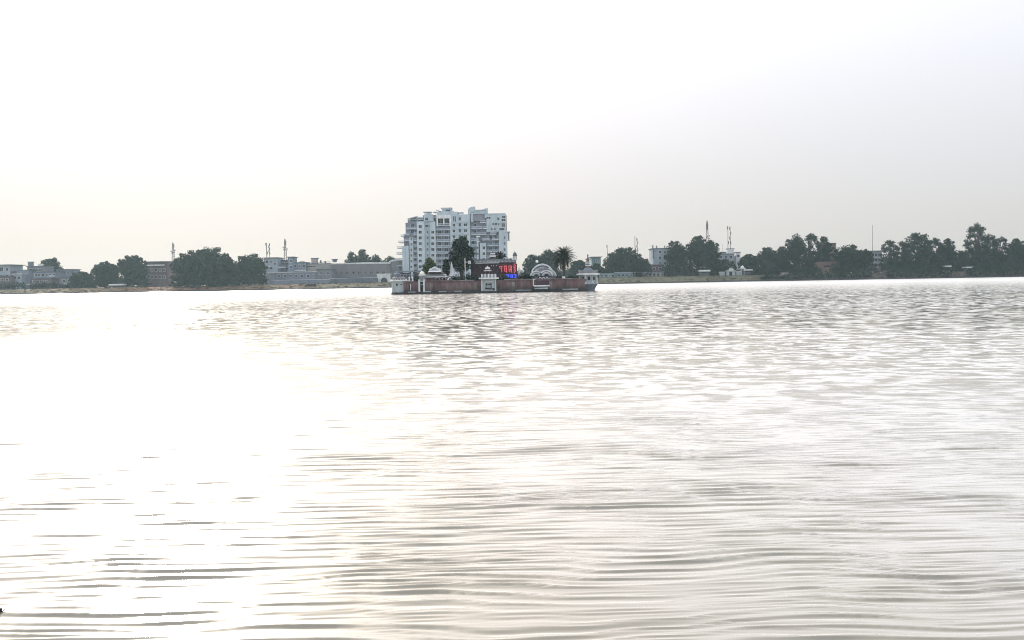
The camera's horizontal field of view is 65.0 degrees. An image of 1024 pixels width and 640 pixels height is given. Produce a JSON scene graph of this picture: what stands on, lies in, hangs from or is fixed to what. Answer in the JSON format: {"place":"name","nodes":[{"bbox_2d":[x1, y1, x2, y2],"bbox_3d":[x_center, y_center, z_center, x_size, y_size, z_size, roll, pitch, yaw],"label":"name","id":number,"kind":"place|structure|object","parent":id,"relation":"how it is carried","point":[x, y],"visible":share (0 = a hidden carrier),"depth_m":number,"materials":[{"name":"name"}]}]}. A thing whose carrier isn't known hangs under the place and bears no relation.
{"place":"outdoors","nodes":[
{"label":"outdoors","id":0,"kind":"place"},
{"bbox_2d":[356,249,369,262],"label":"tree","id":1,"kind":"object","parent":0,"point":[362,256],"visible":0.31,"depth_m":574.68,"materials":[{"name":"green plant"}]},
{"bbox_2d":[0,270,1021,292],"bbox_3d":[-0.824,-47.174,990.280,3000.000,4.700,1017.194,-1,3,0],"label":"lake bank","id":2,"kind":"structure","parent":0,"point":[680,278],"depth_m":493.25,"materials":[{"name":"grey plant"}]},
{"bbox_2d":[0,276,14,289],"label":"house","id":3,"kind":"structure","parent":2,"relation":"on","point":[7,279],"depth_m":515.13,"materials":[{"name":"grey paint"}]},
{"bbox_2d":[0,264,25,275],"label":"house","id":4,"kind":"structure","parent":2,"relation":"on","point":[8,269],"depth_m":528.92,"materials":[{"name":"grey paint"}]},
{"bbox_2d":[0,281,26,289],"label":"hedge","id":5,"kind":"object","parent":2,"relation":"on","point":[9,286],"visible":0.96,"depth_m":503.18,"materials":[{"name":"green plant"}]},
{"bbox_2d":[13,274,27,288],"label":"house","id":6,"kind":"structure","parent":2,"relation":"on","point":[20,278],"depth_m":519.32,"materials":[{"name":"grey paint"}]},
{"bbox_2d":[19,270,35,288],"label":"house","id":7,"kind":"structure","parent":2,"relation":"on","point":[29,273],"depth_m":525.03,"materials":[{"name":"grey paint"}]},
{"bbox_2d":[26,262,54,271],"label":"house","id":8,"kind":"structure","parent":2,"relation":"on","point":[38,268],"depth_m":533.20,"materials":[{"name":"grey paint"}]},
{"bbox_2d":[27,278,59,288],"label":"house","id":9,"kind":"structure","parent":2,"relation":"on","point":[33,281],"depth_m":512.16,"materials":[{"name":"grey paint"}]},
{"bbox_2d":[33,271,64,286],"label":"house","id":10,"kind":"structure","parent":2,"relation":"on","point":[54,274],"depth_m":520.93,"materials":[{"name":"grey paint"}]},
{"bbox_2d":[30,281,67,288],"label":"hedge","id":11,"kind":"object","parent":2,"relation":"on","point":[44,285],"visible":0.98,"depth_m":503.11,"materials":[{"name":"green plant"}]},
{"bbox_2d":[41,257,62,270],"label":"tree","id":12,"kind":"object","parent":2,"relation":"on","point":[53,261],"visible":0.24,"depth_m":556.21,"materials":[{"name":"green plant"}]},
{"bbox_2d":[55,269,80,276],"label":"house","id":13,"kind":"structure","parent":2,"relation":"on","point":[68,272],"depth_m":530.93,"materials":[{"name":"grey paint"}]},
{"bbox_2d":[68,271,95,287],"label":"tree","id":14,"kind":"object","parent":2,"relation":"on","point":[82,276],"visible":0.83,"depth_m":508.91,"materials":[{"name":"green plant"}]},
{"bbox_2d":[85,276,106,286],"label":"bush","id":15,"kind":"object","parent":2,"relation":"on","point":[100,283],"visible":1,"depth_m":504.88,"materials":[{"name":"green plant"}]},
{"bbox_2d":[90,261,121,287],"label":"tree","id":16,"kind":"object","parent":2,"relation":"on","point":[106,271],"visible":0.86,"depth_m":509.86,"materials":[{"name":"green plant"}]},
{"bbox_2d":[120,275,146,286],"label":"bush","id":17,"kind":"object","parent":2,"relation":"on","point":[132,281],"visible":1,"depth_m":504.98,"materials":[{"name":"green plant"}]},
{"bbox_2d":[115,255,151,286],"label":"tree","id":18,"kind":"object","parent":2,"relation":"on","point":[129,266],"visible":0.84,"depth_m":511.44,"materials":[{"name":"green plant"}]},
{"bbox_2d":[146,261,178,286],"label":"house","id":19,"kind":"structure","parent":2,"relation":"on","point":[160,273],"depth_m":538.98,"materials":[{"name":"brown paint"}]},
{"bbox_2d":[172,273,191,287],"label":"bush","id":20,"kind":"object","parent":2,"relation":"on","point":[182,280],"visible":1,"depth_m":492.69,"materials":[{"name":"green plant"}]},
{"bbox_2d":[169,253,197,286],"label":"tree","id":21,"kind":"object","parent":2,"relation":"on","point":[182,258],"visible":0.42,"depth_m":499.69,"materials":[{"name":"green plant"}]},
{"bbox_2d":[189,271,217,287],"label":"bush","id":22,"kind":"object","parent":2,"relation":"on","point":[200,278],"visible":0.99,"depth_m":492.17,"materials":[{"name":"green plant"}]},
{"bbox_2d":[175,247,235,286],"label":"tree","id":23,"kind":"object","parent":2,"relation":"on","point":[207,261],"visible":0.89,"depth_m":491.62,"materials":[{"name":"green plant"}]},
{"bbox_2d":[213,272,238,286],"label":"bush","id":24,"kind":"object","parent":2,"relation":"on","point":[220,278],"visible":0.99,"depth_m":492.25,"materials":[{"name":"green plant"}]},
{"bbox_2d":[210,257,243,285],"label":"tree","id":25,"kind":"object","parent":2,"relation":"on","point":[230,264],"visible":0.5,"depth_m":497.57,"materials":[{"name":"green plant"}]},
{"bbox_2d":[235,273,264,285],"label":"bush","id":26,"kind":"object","parent":2,"relation":"on","point":[241,282],"visible":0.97,"depth_m":495.12,"materials":[{"name":"green plant"}]},
{"bbox_2d":[233,253,268,284],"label":"tree","id":27,"kind":"object","parent":2,"relation":"on","point":[250,264],"visible":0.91,"depth_m":498.66,"materials":[{"name":"green plant"}]},
{"bbox_2d":[264,257,284,284],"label":"house","id":28,"kind":"structure","parent":2,"relation":"on","point":[273,264],"depth_m":528.84,"materials":[{"name":"grey paint"}]},
{"bbox_2d":[288,257,297,271],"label":"house","id":29,"kind":"structure","parent":2,"relation":"on","point":[291,264],"depth_m":526.86,"materials":[{"name":"paint"}]},
{"bbox_2d":[273,271,316,279],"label":"house","id":30,"kind":"structure","parent":2,"relation":"on","point":[295,275],"depth_m":519.09,"materials":[{"name":"grey paint"}]},
{"bbox_2d":[271,279,329,284],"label":"boundary wall","id":31,"kind":"structure","parent":2,"relation":"on","point":[309,281],"depth_m":502.30,"materials":[{"name":"grey paint"}]},
{"bbox_2d":[294,261,310,271],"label":"house","id":32,"kind":"structure","parent":2,"relation":"on","point":[300,266],"depth_m":530.79,"materials":[{"name":"grey paint"}]},
{"bbox_2d":[307,258,337,271],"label":"house","id":33,"kind":"structure","parent":2,"relation":"on","point":[313,265],"depth_m":534.83,"materials":[{"name":"beige paint"}]},
{"bbox_2d":[315,269,335,278],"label":"shed","id":34,"kind":"structure","parent":2,"relation":"on","point":[325,273],"depth_m":517.11,"materials":[{"name":"grey paint"}]},
{"bbox_2d":[344,251,358,262],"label":"tree","id":35,"kind":"object","parent":2,"relation":"on","point":[351,258],"visible":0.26,"depth_m":571.68,"materials":[{"name":"green plant"}]},
{"bbox_2d":[329,277,377,282],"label":"boundary wall","id":36,"kind":"structure","parent":2,"relation":"on","point":[354,280],"depth_m":503.28,"materials":[{"name":"grey concrete"}]},
{"bbox_2d":[331,259,406,281],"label":"hall","id":37,"kind":"structure","parent":2,"relation":"on","point":[360,270],"depth_m":528.91,"materials":[{"name":"grey paint"}]},
{"bbox_2d":[377,274,390,281],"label":"gateway","id":38,"kind":"object","parent":2,"relation":"on","point":[384,277],"visible":0.81,"depth_m":505.25,"materials":[{"name":"white paint"}]},
{"bbox_2d":[396,206,509,277],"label":"apartment tower","id":39,"kind":"structure","parent":2,"relation":"on","point":[484,232],"depth_m":523.57,"materials":[{"name":"white paint"}]},
{"bbox_2d":[0,276,1022,294],"bbox_3d":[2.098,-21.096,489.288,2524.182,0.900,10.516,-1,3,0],"label":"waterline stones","id":40,"kind":"object","parent":2,"relation":"on","point":[602,283],"visible":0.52,"depth_m":486.96,"materials":[{"name":"grey stone"}]},
{"bbox_2d":[0,275,1023,294],"bbox_3d":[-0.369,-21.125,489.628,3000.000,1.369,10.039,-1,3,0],"label":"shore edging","id":41,"kind":"object","parent":2,"relation":"on","point":[598,283],"visible":0.45,"depth_m":487.15,"materials":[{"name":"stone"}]},
{"bbox_2d":[520,254,541,274],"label":"tree","id":42,"kind":"object","parent":2,"relation":"on","point":[530,264],"visible":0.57,"depth_m":516.56,"materials":[{"name":"green plant"}]},
{"bbox_2d":[538,249,561,276],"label":"tree","id":43,"kind":"object","parent":2,"relation":"on","point":[546,256],"visible":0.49,"depth_m":519.06,"materials":[{"name":"green plant"}]},
{"bbox_2d":[117,265,1021,286],"bbox_3d":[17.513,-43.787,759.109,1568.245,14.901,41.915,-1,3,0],"label":"distant woods","id":44,"kind":"object","parent":2,"relation":"on","point":[566,272],"visible":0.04,"depth_m":760.83,"materials":[{"name":"green plant"}]},
{"bbox_2d":[567,260,585,276],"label":"tree","id":45,"kind":"object","parent":2,"relation":"on","point":[577,266],"visible":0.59,"depth_m":518.52,"materials":[{"name":"green plant"}]},
{"bbox_2d":[589,257,600,265],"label":"house","id":46,"kind":"structure","parent":2,"relation":"on","point":[593,260],"depth_m":558.73,"materials":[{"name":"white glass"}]},
{"bbox_2d":[590,263,604,277],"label":"tree","id":47,"kind":"object","parent":2,"relation":"on","point":[597,266],"visible":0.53,"depth_m":508.65,"materials":[{"name":"green plant"}]},
{"bbox_2d":[602,252,627,274],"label":"tree","id":48,"kind":"object","parent":2,"relation":"on","point":[609,264],"visible":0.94,"depth_m":508.72,"materials":[{"name":"green plant"}]},
{"bbox_2d":[606,247,641,271],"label":"tree","id":49,"kind":"object","parent":2,"relation":"on","point":[629,257],"visible":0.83,"depth_m":507.23,"materials":[{"name":"green plant"}]},
{"bbox_2d":[614,272,638,276],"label":"shed","id":50,"kind":"structure","parent":2,"relation":"on","point":[624,274],"depth_m":508.25,"materials":[{"name":"grey paint"}]},
{"bbox_2d":[632,257,652,276],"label":"tree","id":51,"kind":"object","parent":2,"relation":"on","point":[644,265],"visible":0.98,"depth_m":506.94,"materials":[{"name":"green plant"}]},
{"bbox_2d":[641,272,663,276],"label":"house","id":52,"kind":"structure","parent":2,"relation":"on","point":[658,274],"depth_m":507.25,"materials":[{"name":"grey brick"}]},
{"bbox_2d":[650,264,662,271],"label":"house","id":53,"kind":"structure","parent":2,"relation":"on","point":[655,267],"depth_m":513.05,"materials":[{"name":"grey paint"}]},
{"bbox_2d":[648,245,670,275],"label":"house","id":54,"kind":"structure","parent":2,"relation":"on","point":[656,255],"depth_m":518.78,"materials":[{"name":"white paint"}]},
{"bbox_2d":[661,241,692,276],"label":"tree","id":55,"kind":"object","parent":2,"relation":"on","point":[675,256],"visible":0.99,"depth_m":506.81,"materials":[{"name":"green plant"}]},
{"bbox_2d":[680,235,714,275],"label":"tree","id":56,"kind":"object","parent":2,"relation":"on","point":[698,248],"visible":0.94,"depth_m":508.10,"materials":[{"name":"green plant"}]},
{"bbox_2d":[703,240,721,273],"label":"tree","id":57,"kind":"object","parent":2,"relation":"on","point":[715,255],"visible":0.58,"depth_m":509.87,"materials":[{"name":"green plant"}]},
{"bbox_2d":[711,259,738,275],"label":"tree","id":58,"kind":"object","parent":2,"relation":"on","point":[723,265],"visible":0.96,"depth_m":504.67,"materials":[{"name":"green plant"}]},
{"bbox_2d":[718,248,734,261],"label":"house","id":59,"kind":"structure","parent":2,"relation":"on","point":[728,254],"depth_m":520.82,"materials":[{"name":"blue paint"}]},
{"bbox_2d":[718,267,740,275],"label":"domed shrine","id":60,"kind":"object","parent":2,"relation":"on","point":[730,271],"visible":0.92,"depth_m":503.21,"materials":[{"name":"white paint"}]},
{"bbox_2d":[734,252,740,269],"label":"house","id":61,"kind":"structure","parent":2,"relation":"on","point":[736,257],"depth_m":522.92,"materials":[{"name":"white concrete"}]},
{"bbox_2d":[737,254,761,274],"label":"tree","id":62,"kind":"object","parent":2,"relation":"on","point":[746,261],"visible":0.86,"depth_m":509.01,"materials":[{"name":"green plant"}]},
{"bbox_2d":[752,247,780,274],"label":"tree","id":63,"kind":"object","parent":2,"relation":"on","point":[767,258],"visible":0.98,"depth_m":502.44,"materials":[{"name":"green plant"}]},
{"bbox_2d":[760,273,783,279],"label":"bush","id":64,"kind":"object","parent":2,"relation":"on","point":[769,275],"visible":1,"depth_m":492.80,"materials":[{"name":"green plant"}]},
{"bbox_2d":[773,246,792,271],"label":"tree","id":65,"kind":"object","parent":2,"relation":"on","point":[781,252],"visible":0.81,"depth_m":506.54,"materials":[{"name":"green plant"}]},
{"bbox_2d":[781,233,808,273],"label":"tree","id":66,"kind":"object","parent":2,"relation":"on","point":[796,250],"visible":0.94,"depth_m":504.91,"materials":[{"name":"green plant"}]},
{"bbox_2d":[783,269,816,279],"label":"bush","id":67,"kind":"object","parent":2,"relation":"on","point":[806,274],"visible":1,"depth_m":491.54,"materials":[{"name":"green plant"}]},
{"bbox_2d":[793,264,821,273],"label":"bush","id":68,"kind":"object","parent":2,"relation":"on","point":[811,269],"visible":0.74,"depth_m":501.98,"materials":[{"name":"green plant"}]},
{"bbox_2d":[800,233,820,271],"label":"tree","id":69,"kind":"object","parent":2,"relation":"on","point":[810,257],"visible":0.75,"depth_m":506.92,"materials":[{"name":"green plant"}]},
{"bbox_2d":[814,236,832,267],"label":"tree","id":70,"kind":"object","parent":2,"relation":"on","point":[824,249],"visible":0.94,"depth_m":504.99,"materials":[{"name":"green plant"}]},
{"bbox_2d":[813,261,839,273],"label":"house","id":71,"kind":"structure","parent":2,"relation":"on","point":[825,266],"depth_m":503.13,"materials":[{"name":"brown brick"}]},
{"bbox_2d":[812,271,844,278],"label":"bush","id":72,"kind":"object","parent":2,"relation":"on","point":[821,275],"visible":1,"depth_m":489.94,"materials":[{"name":"green plant"}]},
{"bbox_2d":[829,244,863,272],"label":"tree","id":73,"kind":"object","parent":2,"relation":"on","point":[848,257],"visible":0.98,"depth_m":499.51,"materials":[{"name":"green plant"}]},
{"bbox_2d":[839,267,871,278],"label":"bush","id":74,"kind":"object","parent":2,"relation":"on","point":[852,273],"visible":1,"depth_m":488.30,"materials":[{"name":"green plant"}]},
{"bbox_2d":[857,249,876,272],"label":"tree","id":75,"kind":"object","parent":2,"relation":"on","point":[867,258],"visible":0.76,"depth_m":501.40,"materials":[{"name":"green plant"}]},
{"bbox_2d":[866,251,881,272],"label":"house","id":76,"kind":"structure","parent":2,"relation":"on","point":[877,258],"depth_m":518.73,"materials":[{"name":"paint"}]},
{"bbox_2d":[879,240,902,272],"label":"tree","id":77,"kind":"object","parent":2,"relation":"on","point":[888,261],"visible":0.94,"depth_m":503.13,"materials":[{"name":"green plant"}]},
{"bbox_2d":[885,266,922,277],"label":"bush","id":78,"kind":"object","parent":2,"relation":"on","point":[905,273],"visible":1,"depth_m":487.92,"materials":[{"name":"green plant"}]},
{"bbox_2d":[896,241,912,271],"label":"tree","id":79,"kind":"object","parent":2,"relation":"on","point":[901,244],"visible":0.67,"depth_m":505.16,"materials":[{"name":"green plant"}]},
{"bbox_2d":[899,232,934,271],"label":"tree","id":80,"kind":"object","parent":2,"relation":"on","point":[920,255],"visible":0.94,"depth_m":501.86,"materials":[{"name":"green plant"}]},
{"bbox_2d":[917,264,952,276],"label":"bush","id":81,"kind":"object","parent":2,"relation":"on","point":[937,269],"visible":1,"depth_m":488.43,"materials":[{"name":"green plant"}]},
{"bbox_2d":[926,237,946,271],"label":"tree","id":82,"kind":"object","parent":2,"relation":"on","point":[937,256],"visible":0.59,"depth_m":504.30,"materials":[{"name":"green plant"}]},
{"bbox_2d":[936,258,958,271],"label":"bush","id":83,"kind":"object","parent":2,"relation":"on","point":[953,265],"visible":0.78,"depth_m":501.69,"materials":[{"name":"green plant"}]},
{"bbox_2d":[939,238,957,267],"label":"tree","id":84,"kind":"object","parent":2,"relation":"on","point":[949,251],"visible":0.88,"depth_m":503.56,"materials":[{"name":"green plant"}]},
{"bbox_2d":[953,250,970,270],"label":"tree","id":85,"kind":"object","parent":2,"relation":"on","point":[961,259],"visible":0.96,"depth_m":502.24,"materials":[{"name":"green plant"}]},
{"bbox_2d":[962,222,988,270],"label":"tree","id":86,"kind":"object","parent":2,"relation":"on","point":[977,253],"visible":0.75,"depth_m":504.91,"materials":[{"name":"green plant"}]},
{"bbox_2d":[966,262,1000,275],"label":"bush","id":87,"kind":"object","parent":2,"relation":"on","point":[973,270],"visible":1,"depth_m":488.82,"materials":[{"name":"green plant"}]},
{"bbox_2d":[981,233,1000,269],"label":"tree","id":88,"kind":"object","parent":2,"relation":"on","point":[991,254],"visible":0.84,"depth_m":502.74,"materials":[{"name":"green plant"}]},
{"bbox_2d":[990,236,1009,270],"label":"tree","id":89,"kind":"object","parent":2,"relation":"on","point":[1002,252],"visible":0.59,"depth_m":505.90,"materials":[{"name":"green plant"}]},
{"bbox_2d":[996,264,1023,275],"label":"bush","id":90,"kind":"object","parent":2,"relation":"on","point":[1013,268],"visible":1,"depth_m":487.87,"materials":[{"name":"green plant"}]},
{"bbox_2d":[1004,238,1023,269],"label":"tree","id":91,"kind":"object","parent":2,"relation":"on","point":[1016,249],"visible":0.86,"depth_m":502.46,"materials":[{"name":"green plant"}]},
{"bbox_2d":[0,277,1023,639],"bbox_3d":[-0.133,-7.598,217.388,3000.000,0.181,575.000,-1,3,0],"label":"lake water","id":92,"kind":"structure","parent":0,"point":[756,461],"depth_m":13.09,"materials":[{"name":"grey liquid"}]},
{"bbox_2d":[395,278,587,293],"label":"island wall","id":93,"kind":"structure","parent":92,"relation":"in","point":[502,286],"depth_m":204.92,"materials":[{"name":"red stone"}]},
{"bbox_2d":[390,271,407,294],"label":"corner turret","id":94,"kind":"object","parent":93,"relation":"on","point":[396,280],"visible":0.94,"depth_m":204.76,"materials":[{"name":"white paint"}]},
{"bbox_2d":[418,271,425,291],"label":"water gate","id":95,"kind":"structure","parent":93,"relation":"on","point":[421,283],"depth_m":204.33,"materials":[{"name":"white paint"}]},
{"bbox_2d":[479,266,498,292],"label":"bastion","id":96,"kind":"object","parent":93,"relation":"on","point":[488,283],"visible":0.99,"depth_m":203.87,"materials":[{"name":"white paint"}]},
{"bbox_2d":[533,279,549,291],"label":"landing steps","id":97,"kind":"structure","parent":93,"relation":"attached to","point":[540,286],"depth_m":203.04,"materials":[{"name":"white stone"}]},
{"bbox_2d":[576,254,599,290],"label":"corner pavilion","id":98,"kind":"structure","parent":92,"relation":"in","point":[588,274],"depth_m":205.74,"materials":[{"name":"white paint"}]},
{"bbox_2d":[0,0,1023,287],"label":"sky","id":99,"kind":"structure","parent":0,"point":[141,128],"materials":[{"name":"white"}]},
{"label":"island ground","id":100,"kind":"structure","parent":0,"visible":0},
{"bbox_2d":[396,271,420,280],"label":"metal canopy","id":101,"kind":"object","parent":100,"relation":"on","point":[407,275],"visible":0.48,"depth_m":209.92,"materials":[{"name":"white metal"}]},
{"bbox_2d":[421,257,436,274],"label":"tree","id":102,"kind":"object","parent":100,"relation":"on","point":[428,265],"visible":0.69,"depth_m":212.86,"materials":[{"name":"green plant"}]},
{"bbox_2d":[425,267,447,280],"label":"tiered pavilion","id":103,"kind":"structure","parent":100,"relation":"on","point":[436,274],"depth_m":209.70,"materials":[{"name":"white paint"}]},
{"bbox_2d":[442,259,449,277],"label":"tree","id":104,"kind":"object","parent":100,"relation":"on","point":[446,267],"visible":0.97,"depth_m":214.07,"materials":[{"name":"green plant"}]},
{"bbox_2d":[448,236,474,277],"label":"tree","id":105,"kind":"object","parent":100,"relation":"on","point":[462,253],"visible":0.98,"depth_m":217.07,"materials":[{"name":"green plant"}]},
{"bbox_2d":[471,251,516,280],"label":"temple hall","id":106,"kind":"structure","parent":100,"relation":"on","point":[480,266],"depth_m":220.56,"materials":[{"name":"brown brick"}]},
{"bbox_2d":[498,264,516,275],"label":"lit sign","id":107,"kind":"object","parent":106,"relation":"attached to","point":[507,268],"visible":0.97,"depth_m":213.92,"materials":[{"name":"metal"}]},
{"bbox_2d":[530,263,556,278],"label":"shell canopy","id":108,"kind":"object","parent":100,"relation":"on","point":[542,271],"visible":0.98,"depth_m":210.73,"materials":[{"name":"paint"}]},
{"bbox_2d":[553,246,577,275],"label":"palm tree","id":109,"kind":"object","parent":100,"relation":"on","point":[563,258],"visible":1,"depth_m":211.74,"materials":[{"name":"green plant"}]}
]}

